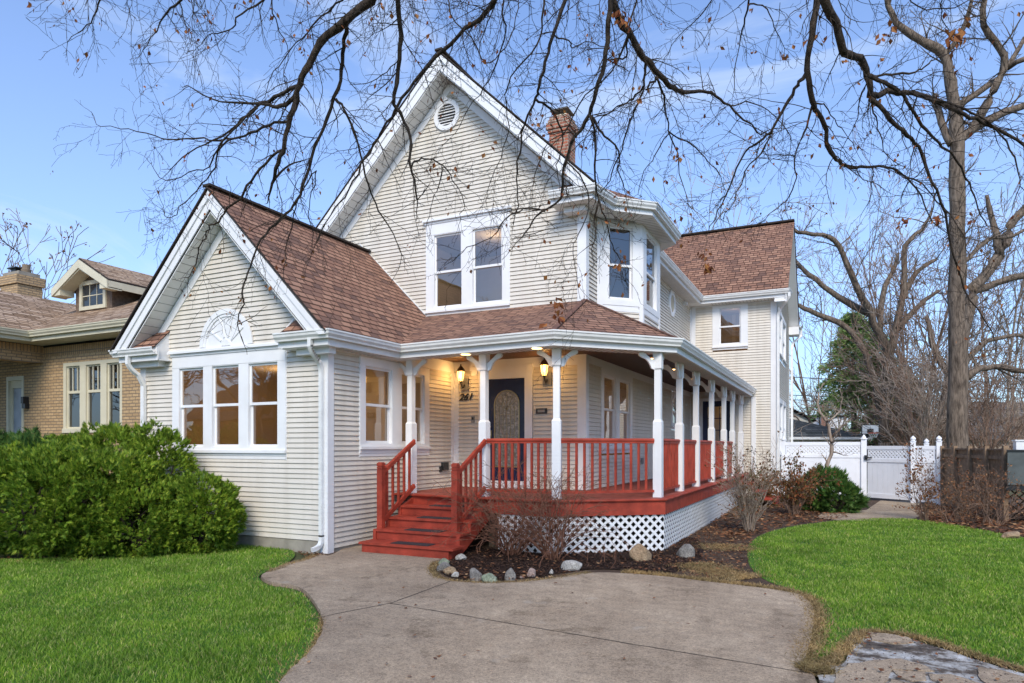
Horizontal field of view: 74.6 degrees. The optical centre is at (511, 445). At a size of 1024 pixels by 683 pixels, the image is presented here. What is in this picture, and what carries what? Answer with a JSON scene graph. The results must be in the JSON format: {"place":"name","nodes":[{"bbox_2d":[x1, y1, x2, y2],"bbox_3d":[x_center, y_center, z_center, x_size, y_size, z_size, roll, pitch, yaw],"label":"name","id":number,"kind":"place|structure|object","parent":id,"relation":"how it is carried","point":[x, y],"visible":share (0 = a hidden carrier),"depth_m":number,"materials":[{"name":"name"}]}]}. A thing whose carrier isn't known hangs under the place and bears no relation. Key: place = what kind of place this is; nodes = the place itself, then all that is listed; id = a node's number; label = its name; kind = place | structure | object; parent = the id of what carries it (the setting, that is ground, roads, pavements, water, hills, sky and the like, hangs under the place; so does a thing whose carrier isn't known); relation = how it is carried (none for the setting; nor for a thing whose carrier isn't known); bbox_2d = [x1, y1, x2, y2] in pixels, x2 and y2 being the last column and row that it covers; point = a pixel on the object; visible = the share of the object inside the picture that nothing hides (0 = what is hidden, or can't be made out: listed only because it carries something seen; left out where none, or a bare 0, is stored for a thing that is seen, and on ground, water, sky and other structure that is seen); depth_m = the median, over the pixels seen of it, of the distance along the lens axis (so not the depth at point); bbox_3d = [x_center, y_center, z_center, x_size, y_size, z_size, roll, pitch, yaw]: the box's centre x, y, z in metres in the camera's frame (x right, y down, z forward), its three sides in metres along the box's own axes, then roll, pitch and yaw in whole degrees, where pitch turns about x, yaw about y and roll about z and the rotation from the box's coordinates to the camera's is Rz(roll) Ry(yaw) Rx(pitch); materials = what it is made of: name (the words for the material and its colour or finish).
{"place":"outdoors","nodes":[
{"label":"outdoors","id":0,"kind":"place"},
{"bbox_2d":[0,544,320,682],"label":"lawn","id":1,"kind":"structure","parent":0,"point":[299,653],"depth_m":5.99,"materials":[{"name":"plant"}]},
{"bbox_2d":[0,438,135,559],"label":"evergreen shrub","id":2,"kind":"object","parent":1,"relation":"on","point":[28,461],"visible":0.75,"depth_m":9.35,"materials":[{"name":"green plant"}]},
{"bbox_2d":[25,444,195,559],"bbox_3d":[-5.834,0.805,10.014,2.397,1.731,1.840,0,0,5],"label":"evergreen shrub","id":3,"kind":"object","parent":1,"relation":"on","point":[106,543],"visible":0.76,"depth_m":9.52,"materials":[{"name":"green plant"}]},
{"bbox_2d":[145,466,248,555],"bbox_3d":[-4.832,0.995,10.251,1.670,1.370,1.311,0,0,26],"label":"evergreen shrub","id":4,"kind":"object","parent":1,"relation":"on","point":[219,526],"visible":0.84,"depth_m":9.93,"materials":[{"name":"green plant"}]},
{"bbox_2d":[275,615,325,681],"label":"dry grass","id":5,"kind":"structure","parent":1,"relation":"on","point":[320,619],"depth_m":5.48,"materials":[{"name":"plant"}]},
{"bbox_2d":[0,464,1023,682],"bbox_3d":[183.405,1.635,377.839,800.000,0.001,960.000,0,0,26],"label":"ground","id":6,"kind":"structure","parent":0,"point":[298,556],"depth_m":9.93,"materials":[{"name":"soil"}]},
{"bbox_2d":[0,428,26,510],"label":"clipped shrub","id":7,"kind":"object","parent":6,"relation":"on","point":[3,438],"visible":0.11,"depth_m":13.53,"materials":[{"name":"green plant"}]},
{"bbox_2d":[0,424,76,531],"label":"clipped shrub","id":8,"kind":"object","parent":6,"relation":"on","point":[28,436],"visible":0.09,"depth_m":12.85,"materials":[{"name":"green plant"}]},
{"bbox_2d":[0,208,114,303],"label":"tree","id":9,"kind":"object","parent":6,"relation":"on","point":[45,272],"visible":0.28,"depth_m":32.34,"materials":[{"name":"brown plant"}]},
{"bbox_2d":[23,416,199,539],"bbox_3d":[-6.558,0.573,11.000,3.551,2.120,1.626,0,0,26],"label":"evergreen shrub","id":10,"kind":"object","parent":6,"relation":"on","point":[136,439],"visible":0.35,"depth_m":10.62,"materials":[{"name":"green plant"}]},
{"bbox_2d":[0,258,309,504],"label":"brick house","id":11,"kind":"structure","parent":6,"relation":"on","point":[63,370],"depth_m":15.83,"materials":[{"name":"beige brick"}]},
{"bbox_2d":[6,376,23,435],"bbox_3d":[-12.153,-0.500,16.504,0.720,2.400,0.120,0,0,26],"label":"storm door","id":12,"kind":"structure","parent":11,"relation":"in","point":[14,385],"depth_m":16.58,"materials":[{"name":"glass"}]},
{"bbox_2d":[62,358,121,432],"bbox_3d":[-9.474,-1.110,15.198,2.120,1.620,0.130,0,0,26],"label":"window","id":13,"kind":"structure","parent":11,"relation":"in","point":[92,390],"depth_m":15.26,"materials":[{"name":"clear glass"}]},
{"bbox_2d":[108,47,802,559],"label":"wooden house","id":14,"kind":"structure","parent":6,"relation":"on","point":[410,387],"depth_m":12.34,"materials":[{"name":"wood"}]},
{"bbox_2d":[167,342,286,459],"bbox_3d":[-4.669,-0.699,11.003,2.710,1.842,0.160,0,0,26],"label":"window","id":15,"kind":"structure","parent":14,"relation":"in","point":[208,360],"depth_m":10.89,"materials":[{"name":"white paint"}]},
{"bbox_2d":[358,355,430,456],"bbox_3d":[-2.013,-0.634,11.659,0.135,1.632,2.050,0,0,26],"label":"window","id":16,"kind":"structure","parent":14,"relation":"in","point":[394,444],"depth_m":11.53,"materials":[{"name":"white paint"}]},
{"bbox_2d":[391,541,435,545],"bbox_3d":[-1.458,1.437,9.867,0.660,0.009,0.200,0,0,26],"label":"stair mat","id":17,"kind":"object","parent":14,"relation":"on","point":[412,543],"visible":1,"depth_m":9.85,"materials":[{"name":"rubber"}]},
{"bbox_2d":[422,205,511,316],"bbox_3d":[-0.889,-3.599,13.259,2.000,1.962,0.160,0,0,26],"label":"window","id":18,"kind":"structure","parent":14,"relation":"in","point":[445,226],"depth_m":13.24,"materials":[{"name":"white paint"}]},
{"bbox_2d":[489,378,523,480],"bbox_3d":[-0.129,-0.310,12.902,0.840,1.960,0.119,0,0,26],"label":"front door","id":19,"kind":"structure","parent":14,"relation":"in","point":[506,396],"depth_m":12.89,"materials":[{"name":"black paint"}]},
{"bbox_2d":[600,367,633,453],"bbox_3d":[2.173,-0.684,13.940,0.135,1.692,2.190,0,0,26],"label":"window","id":20,"kind":"structure","parent":14,"relation":"in","point":[616,377],"depth_m":13.88,"materials":[{"name":"white paint"}]},
{"bbox_2d":[603,218,638,309],"bbox_3d":[2.082,-3.499,12.946,0.810,1.742,0.104,0,0,-19],"label":"window","id":21,"kind":"structure","parent":14,"relation":"in","point":[630,300],"depth_m":12.96,"materials":[{"name":"white paint"}]},
{"bbox_2d":[644,226,658,320],"bbox_3d":[2.802,-3.499,13.708,0.119,1.742,1.234,0,0,26],"label":"window","id":22,"kind":"structure","parent":14,"relation":"in","point":[651,251],"depth_m":13.85,"materials":[{"name":"white paint"}]},
{"bbox_2d":[668,290,675,317],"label":"octagonal window","id":23,"kind":"structure","parent":14,"relation":"in","point":[672,302],"depth_m":18.40,"materials":[{"name":"white paint"}]},
{"bbox_2d":[670,391,675,429],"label":"window","id":24,"kind":"structure","parent":14,"relation":"in","point":[673,394],"depth_m":18.49,"materials":[{"name":"white paint"}]},
{"bbox_2d":[703,401,729,440],"bbox_3d":[6.264,-0.285,20.553,0.820,2.170,0.050,0,0,26],"label":"back door","id":25,"kind":"structure","parent":14,"relation":"in","point":[705,403],"depth_m":20.54,"materials":[{"name":"blue paint"}]},
{"bbox_2d":[712,304,747,350],"bbox_3d":[6.609,-3.589,20.360,1.040,1.362,0.135,0,0,26],"label":"window","id":26,"kind":"structure","parent":14,"relation":"in","point":[716,310],"depth_m":20.36,"materials":[{"name":"white paint"}]},
{"bbox_2d":[778,307,783,361],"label":"window","id":27,"kind":"structure","parent":14,"relation":"in","point":[781,316],"depth_m":21.76,"materials":[{"name":"white paint"}]},
{"bbox_2d":[780,398,782,456],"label":"window","id":28,"kind":"structure","parent":14,"relation":"in","point":[781,401],"depth_m":21.98,"materials":[{"name":"white paint"}]},
{"bbox_2d":[782,318,786,367],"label":"window","id":29,"kind":"structure","parent":14,"relation":"in","point":[784,362],"depth_m":23.11,"materials":[{"name":"white paint"}]},
{"bbox_2d":[783,401,785,438],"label":"window","id":30,"kind":"structure","parent":14,"relation":"in","point":[784,403],"depth_m":23.31,"materials":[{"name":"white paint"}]},
{"bbox_2d":[24,0,1023,380],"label":"overhanging tree","id":31,"kind":"object","parent":6,"relation":"on","point":[614,6],"visible":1,"depth_m":5.63,"materials":[{"name":"brown plant"}]},
{"bbox_2d":[663,131,863,416],"bbox_3d":[12.498,-7.991,38.563,16.440,19.272,14.927,0,0,-41],"label":"tree","id":32,"kind":"object","parent":6,"relation":"on","point":[799,202],"visible":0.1,"depth_m":35.58,"materials":[{"name":"brown plant"}]},
{"bbox_2d":[790,408,815,422],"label":"house","id":33,"kind":"structure","parent":6,"relation":"on","point":[802,418],"depth_m":55.00,"materials":[{"name":"plastic"}]},
{"bbox_2d":[790,373,833,414],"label":"tree","id":34,"kind":"object","parent":6,"relation":"on","point":[811,396],"visible":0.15,"depth_m":68.26,"materials":[{"name":"plant"}]},
{"bbox_2d":[780,419,872,463],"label":"garage","id":35,"kind":"structure","parent":6,"relation":"on","point":[811,432],"depth_m":40.35,"materials":[{"name":"grey"}]},
{"bbox_2d":[811,404,848,430],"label":"house","id":36,"kind":"structure","parent":6,"relation":"on","point":[823,422],"depth_m":62.00,"materials":[{"name":"white paint"}]},
{"bbox_2d":[782,192,900,426],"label":"slender tree","id":37,"kind":"object","parent":6,"relation":"on","point":[796,384],"visible":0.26,"depth_m":47.50,"materials":[{"name":"plant"}]},
{"bbox_2d":[805,309,905,431],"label":"conifer","id":38,"kind":"object","parent":6,"relation":"on","point":[846,319],"visible":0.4,"depth_m":43.78,"materials":[{"name":"green plant"}]},
{"bbox_2d":[790,167,945,432],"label":"slender tree","id":39,"kind":"object","parent":6,"relation":"on","point":[837,307],"visible":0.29,"depth_m":53.55,"materials":[{"name":"plant"}]},
{"bbox_2d":[861,424,878,477],"bbox_3d":[17.570,0.272,32.915,0.789,2.656,0.768,0,0,38],"label":"basketball hoop","id":40,"kind":"object","parent":6,"relation":"on","point":[874,428],"visible":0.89,"depth_m":33.00,"materials":[{"name":"white metal"}]},
{"bbox_2d":[836,330,912,457],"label":"conifer","id":41,"kind":"object","parent":6,"relation":"on","point":[862,387],"visible":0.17,"depth_m":42.02,"materials":[{"name":"green plant"}]},
{"bbox_2d":[773,176,997,457],"bbox_3d":[19.361,-6.587,35.856,12.168,16.573,6.097,0,0,-7],"label":"bare tree","id":42,"kind":"object","parent":6,"relation":"on","point":[875,326],"visible":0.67,"depth_m":35.93,"materials":[{"name":"grey plant"}]},
{"bbox_2d":[790,291,1009,458],"bbox_3d":[17.092,-2.525,30.813,9.370,8.309,7.406,0,0,38],"label":"thicket","id":43,"kind":"object","parent":6,"relation":"on","point":[926,409],"visible":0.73,"depth_m":29.62,"materials":[{"name":"plant"}]},
{"bbox_2d":[818,158,982,457],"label":"slender tree","id":44,"kind":"object","parent":6,"relation":"on","point":[890,311],"visible":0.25,"depth_m":40.19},
{"bbox_2d":[828,225,996,454],"bbox_3d":[18.945,-4.293,33.430,6.076,11.872,9.259,0,0,-13],"label":"slender tree","id":45,"kind":"object","parent":6,"relation":"on","point":[903,324],"visible":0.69,"depth_m":33.15,"materials":[{"name":"plant"}]},
{"bbox_2d":[839,364,996,455],"bbox_3d":[23.667,-1.685,39.565,8.631,6.634,7.140,0,0,26],"label":"thicket","id":46,"kind":"object","parent":6,"relation":"on","point":[896,413],"visible":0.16,"depth_m":39.69,"materials":[{"name":"plant"}]},
{"bbox_2d":[816,257,1023,457],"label":"thicket","id":47,"kind":"object","parent":6,"relation":"on","point":[868,397],"visible":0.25,"depth_m":37.23,"materials":[{"name":"plant"}]},
{"bbox_2d":[845,121,1023,445],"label":"slender tree","id":48,"kind":"object","parent":6,"relation":"on","point":[913,301],"visible":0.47,"depth_m":37.11,"materials":[{"name":"plant"}]},
{"bbox_2d":[874,338,1023,450],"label":"thicket","id":49,"kind":"object","parent":6,"relation":"on","point":[986,426],"visible":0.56,"depth_m":29.14,"materials":[{"name":"plant"}]},
{"bbox_2d":[929,674,977,682],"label":"paving slab","id":50,"kind":"structure","parent":6,"relation":"on","point":[946,678],"depth_m":4.59,"materials":[{"name":"stone"}]},
{"bbox_2d":[883,152,1023,447],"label":"slender tree","id":51,"kind":"object","parent":6,"relation":"on","point":[982,334],"visible":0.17,"depth_m":41.65,"materials":[{"name":"plant"}]},
{"bbox_2d":[884,0,1023,447],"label":"bare tree","id":52,"kind":"object","parent":6,"relation":"on","point":[957,411],"visible":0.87,"depth_m":22.84,"materials":[{"name":"grey plant"}]},
{"bbox_2d":[885,152,1023,459],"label":"bare tree","id":53,"kind":"object","parent":6,"relation":"on","point":[991,264],"visible":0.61,"depth_m":32.88,"materials":[{"name":"grey plant"}]},
{"bbox_2d":[914,309,1023,448],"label":"thicket","id":54,"kind":"object","parent":6,"relation":"on","point":[1006,411],"visible":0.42,"depth_m":30.93,"materials":[{"name":"plant"}]},
{"bbox_2d":[917,187,1023,448],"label":"slender tree","id":55,"kind":"object","parent":6,"relation":"on","point":[1020,295],"visible":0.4,"depth_m":36.59,"materials":[{"name":"plant"}]},
{"bbox_2d":[931,402,1023,448],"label":"house","id":56,"kind":"structure","parent":6,"relation":"on","point":[1020,413],"depth_m":46.52,"materials":[{"name":"brown"}]},
{"bbox_2d":[0,0,1023,427],"label":"sky","id":57,"kind":"structure","parent":0,"point":[38,93],"materials":[{"name":"blue"}]},
{"bbox_2d":[261,540,816,682],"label":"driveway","id":58,"kind":"structure","parent":0,"point":[540,631],"depth_m":5.89,"materials":[{"name":"concrete"}]},
{"bbox_2d":[265,554,317,571],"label":"dry grass","id":59,"kind":"structure","parent":58,"relation":"on","point":[294,561],"depth_m":9.08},
{"bbox_2d":[621,568,838,665],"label":"dry grass","id":60,"kind":"structure","parent":58,"relation":"on","point":[809,597],"depth_m":6.42,"materials":[{"name":"plant"}]},
{"bbox_2d":[785,658,853,676],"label":"dry grass","id":61,"kind":"structure","parent":58,"relation":"on","point":[809,666],"depth_m":4.76,"materials":[{"name":"plant"}]},
{"bbox_2d":[287,497,1023,620],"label":"garden bed","id":62,"kind":"object","parent":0,"point":[784,521],"visible":0.15,"depth_m":12.11,"materials":[{"name":"soil"}]},
{"bbox_2d":[470,568,481,581],"bbox_3d":[-0.438,1.565,8.070,0.166,0.206,0.144,0,0,-21],"label":"stone","id":63,"kind":"object","parent":62,"relation":"on","point":[475,573],"visible":0.77,"depth_m":8.01,"materials":[{"name":"stone"}]},
{"bbox_2d":[481,573,497,582],"bbox_3d":[-0.264,1.579,7.952,0.200,0.149,0.144,0,0,-1],"label":"stone","id":64,"kind":"object","parent":62,"relation":"on","point":[489,577],"visible":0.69,"depth_m":7.91,"materials":[{"name":"stone"}]},
{"bbox_2d":[424,560,594,583],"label":"dry grass","id":65,"kind":"structure","parent":62,"relation":"on","point":[432,567],"depth_m":8.13,"materials":[{"name":"plant"}]},
{"bbox_2d":[440,536,703,579],"bbox_3d":[1.287,1.606,9.739,4.916,0.001,2.831,0,0,-19],"label":"mulch bed","id":66,"kind":"object","parent":62,"relation":"on","point":[559,564],"visible":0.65,"depth_m":9.25,"materials":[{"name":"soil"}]},
{"bbox_2d":[505,568,515,580],"bbox_3d":[-0.022,1.568,8.093,0.140,0.199,0.116,0,0,-4],"label":"stone","id":67,"kind":"object","parent":66,"relation":"on","point":[510,573],"visible":0.76,"depth_m":8.05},
{"bbox_2d":[424,426,619,558],"bbox_3d":[-0.067,0.711,10.085,3.020,2.019,2.500,0,0,26],"label":"bare shrub","id":68,"kind":"object","parent":66,"relation":"on","point":[501,545],"visible":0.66,"depth_m":9.81,"materials":[{"name":"plant"}]},
{"bbox_2d":[468,443,636,568],"bbox_3d":[0.515,0.841,9.569,2.758,1.756,2.877,0,0,26],"label":"bare shrub","id":69,"kind":"object","parent":66,"relation":"on","point":[553,554],"visible":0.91,"depth_m":9.41,"materials":[{"name":"plant"}]},
{"bbox_2d":[561,560,581,570],"bbox_3d":[0.783,1.580,8.743,0.234,0.199,0.214,0,0,40],"label":"stone","id":70,"kind":"object","parent":66,"relation":"on","point":[571,565],"visible":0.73,"depth_m":8.67,"materials":[{"name":"stone"}]},
{"bbox_2d":[451,536,701,574],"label":"fallen leaves","id":71,"kind":"object","parent":66,"relation":"on","point":[574,554],"visible":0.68,"depth_m":9.30,"materials":[{"name":"plant"}]},
{"bbox_2d":[629,543,651,560],"bbox_3d":[1.807,1.540,9.468,0.227,0.329,0.310,0,0,39],"label":"stone","id":72,"kind":"object","parent":66,"relation":"on","point":[641,552],"visible":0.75,"depth_m":9.39,"materials":[{"name":"stone"}]},
{"bbox_2d":[676,544,694,557],"bbox_3d":[2.508,1.555,9.722,0.249,0.280,0.205,0,0,-10],"label":"stone","id":73,"kind":"object","parent":66,"relation":"on","point":[686,550],"visible":0.84,"depth_m":9.65,"materials":[{"name":"stone"}]},
{"bbox_2d":[647,525,752,577],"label":"fallen leaves","id":74,"kind":"object","parent":62,"relation":"on","point":[699,536],"visible":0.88,"depth_m":10.10,"materials":[{"name":"plant"}]},
{"bbox_2d":[653,560,776,580],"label":"dry grass","id":75,"kind":"structure","parent":62,"relation":"on","point":[700,566],"depth_m":8.57,"materials":[{"name":"plant"}]},
{"bbox_2d":[684,541,781,551],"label":"dry grass","id":76,"kind":"structure","parent":62,"relation":"on","point":[717,546],"depth_m":10.65,"materials":[{"name":"plant"}]},
{"bbox_2d":[705,430,794,530],"bbox_3d":[4.442,0.669,12.839,1.430,1.914,1.882,0,0,4],"label":"vase shrub","id":77,"kind":"object","parent":62,"relation":"on","point":[744,510],"visible":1,"depth_m":12.64,"materials":[{"name":"brown plant"}]},
{"bbox_2d":[740,466,785,503],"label":"leafy shrub","id":78,"kind":"object","parent":62,"relation":"on","point":[769,492],"visible":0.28,"depth_m":18.73,"materials":[{"name":"brown plant"}]},
{"bbox_2d":[706,500,847,540],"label":"fallen leaves","id":79,"kind":"object","parent":62,"relation":"on","point":[769,514],"visible":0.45,"depth_m":14.59,"materials":[{"name":"plant"}]},
{"bbox_2d":[759,445,843,514],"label":"leafy shrub","id":80,"kind":"object","parent":62,"relation":"on","point":[794,493],"visible":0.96,"depth_m":15.61,"materials":[{"name":"brown plant"}]},
{"bbox_2d":[780,435,867,494],"bbox_3d":[9.604,0.655,20.738,2.455,1.990,0.225,0,0,26],"label":"vinyl fence","id":81,"kind":"object","parent":62,"relation":"on","point":[854,465],"visible":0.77,"depth_m":20.57,"materials":[{"name":"plastic"}]},
{"bbox_2d":[864,446,909,499],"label":"vinyl gate","id":82,"kind":"structure","parent":81,"relation":"attached to","point":[885,476],"depth_m":19.59,"materials":[{"name":"white plastic"}]},
{"bbox_2d":[801,367,854,480],"bbox_3d":[8.611,-0.243,18.693,1.252,3.886,1.963,0,0,-38],"label":"sapling","id":83,"kind":"object","parent":62,"relation":"on","point":[831,443],"visible":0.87,"depth_m":18.41,"materials":[{"name":"plant"}]},
{"bbox_2d":[799,463,870,512],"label":"yew shrub","id":84,"kind":"object","parent":62,"relation":"on","point":[844,500],"visible":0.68,"depth_m":16.18,"materials":[{"name":"green plant"}]},
{"bbox_2d":[892,443,954,520],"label":"thin shrub","id":85,"kind":"object","parent":62,"relation":"on","point":[923,495],"visible":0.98,"depth_m":14.55,"materials":[{"name":"brown plant"}]},
{"bbox_2d":[910,436,941,504],"bbox_3d":[11.527,0.682,18.709,0.788,1.935,0.164,0,0,42],"label":"vinyl fence","id":86,"kind":"object","parent":62,"relation":"on","point":[930,457],"visible":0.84,"depth_m":18.68,"materials":[{"name":"plastic"}]},
{"bbox_2d":[924,443,997,514],"bbox_3d":[10.615,0.780,15.735,1.648,1.689,1.884,0,0,-33],"label":"fence brush","id":87,"kind":"object","parent":62,"relation":"on","point":[964,480],"visible":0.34,"depth_m":15.72,"materials":[{"name":"brown plant"}]},
{"bbox_2d":[925,475,997,522],"bbox_3d":[9.352,1.091,14.066,1.252,1.066,1.242,0,0,26],"label":"fence brush","id":88,"kind":"object","parent":62,"relation":"on","point":[945,511],"visible":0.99,"depth_m":14.01,"materials":[{"name":"brown plant"}]},
{"bbox_2d":[916,468,1017,520],"bbox_3d":[9.942,1.055,14.449,1.956,1.140,1.412,0,0,70],"label":"fence brush","id":89,"kind":"object","parent":62,"relation":"on","point":[967,518],"visible":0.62,"depth_m":14.44,"materials":[{"name":"brown plant"}]},
{"bbox_2d":[911,505,1023,535],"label":"fallen leaves","id":90,"kind":"object","parent":62,"relation":"on","point":[986,523],"visible":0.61,"depth_m":14.28,"materials":[{"name":"plant"}]},
{"bbox_2d":[941,463,1019,522],"bbox_3d":[9.847,0.978,14.054,1.388,1.292,1.644,0,0,14],"label":"fence brush","id":91,"kind":"object","parent":62,"relation":"on","point":[992,504],"visible":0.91,"depth_m":13.90,"materials":[{"name":"brown plant"}]},
{"bbox_2d":[940,446,1023,520],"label":"board fence","id":92,"kind":"object","parent":62,"relation":"on","point":[991,458],"visible":0.5,"depth_m":16.11,"materials":[{"name":"brown wood"}]},
{"bbox_2d":[961,465,1023,525],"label":"fence brush","id":93,"kind":"object","parent":62,"relation":"on","point":[1004,516],"visible":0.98,"depth_m":13.54,"materials":[{"name":"brown plant"}]},
{"bbox_2d":[1006,450,1023,490],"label":"utility box","id":94,"kind":"object","parent":62,"relation":"on","point":[1016,459],"visible":0.78,"depth_m":14.11,"materials":[{"name":"black metal"}]},
{"bbox_2d":[1012,440,1023,449],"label":"storage box","id":95,"kind":"object","parent":94,"relation":"on","point":[1018,444],"visible":0.79,"depth_m":14.33,"materials":[{"name":"white paint"}]},
{"bbox_2d":[818,500,923,520],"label":"path","id":96,"kind":"structure","parent":0,"point":[882,509],"depth_m":16.19,"materials":[{"name":"concrete"}]},
{"bbox_2d":[747,517,1023,666],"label":"lawn","id":97,"kind":"structure","parent":0,"point":[751,560],"depth_m":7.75,"materials":[{"name":"plant"}]},
{"bbox_2d":[1001,531,1019,538],"bbox_3d":[8.706,1.572,11.740,0.278,0.176,0.426,0,0,38],"label":"stone","id":98,"kind":"object","parent":97,"relation":"on","point":[1014,534],"visible":0.68,"depth_m":11.61,"materials":[{"name":"stone"}]},
{"bbox_2d":[817,635,1023,682],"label":"broken pavement","id":99,"kind":"structure","parent":0,"point":[944,663],"depth_m":5.04,"materials":[{"name":"concrete"}]},
{"bbox_2d":[834,658,934,682],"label":"paving slab","id":100,"kind":"structure","parent":99,"relation":"on","point":[869,673],"depth_m":4.79,"materials":[{"name":"stone"}]},
{"bbox_2d":[868,632,913,643],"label":"paving slab","id":101,"kind":"structure","parent":99,"relation":"on","point":[891,638],"depth_m":5.55,"materials":[{"name":"stone"}]},
{"bbox_2d":[893,670,926,681],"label":"paving slab","id":102,"kind":"structure","parent":99,"relation":"on","point":[919,675],"depth_m":4.67,"materials":[{"name":"stone"}]},
{"bbox_2d":[797,627,1023,671],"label":"dry grass","id":103,"kind":"structure","parent":99,"relation":"on","point":[838,656],"depth_m":5.28,"materials":[{"name":"plant"}]},
{"bbox_2d":[814,631,1022,682],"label":"gravel bits","id":104,"kind":"object","parent":99,"relation":"on","point":[914,663],"visible":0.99,"depth_m":4.88,"materials":[{"name":"gravel"}]},
{"bbox_2d":[816,632,1023,682],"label":"fallen leaves","id":105,"kind":"object","parent":99,"relation":"on","point":[917,668],"visible":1,"depth_m":4.82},
{"bbox_2d":[978,667,1023,682],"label":"paving slab","id":106,"kind":"structure","parent":99,"relation":"on","point":[987,675],"depth_m":4.64,"materials":[{"name":"stone"}]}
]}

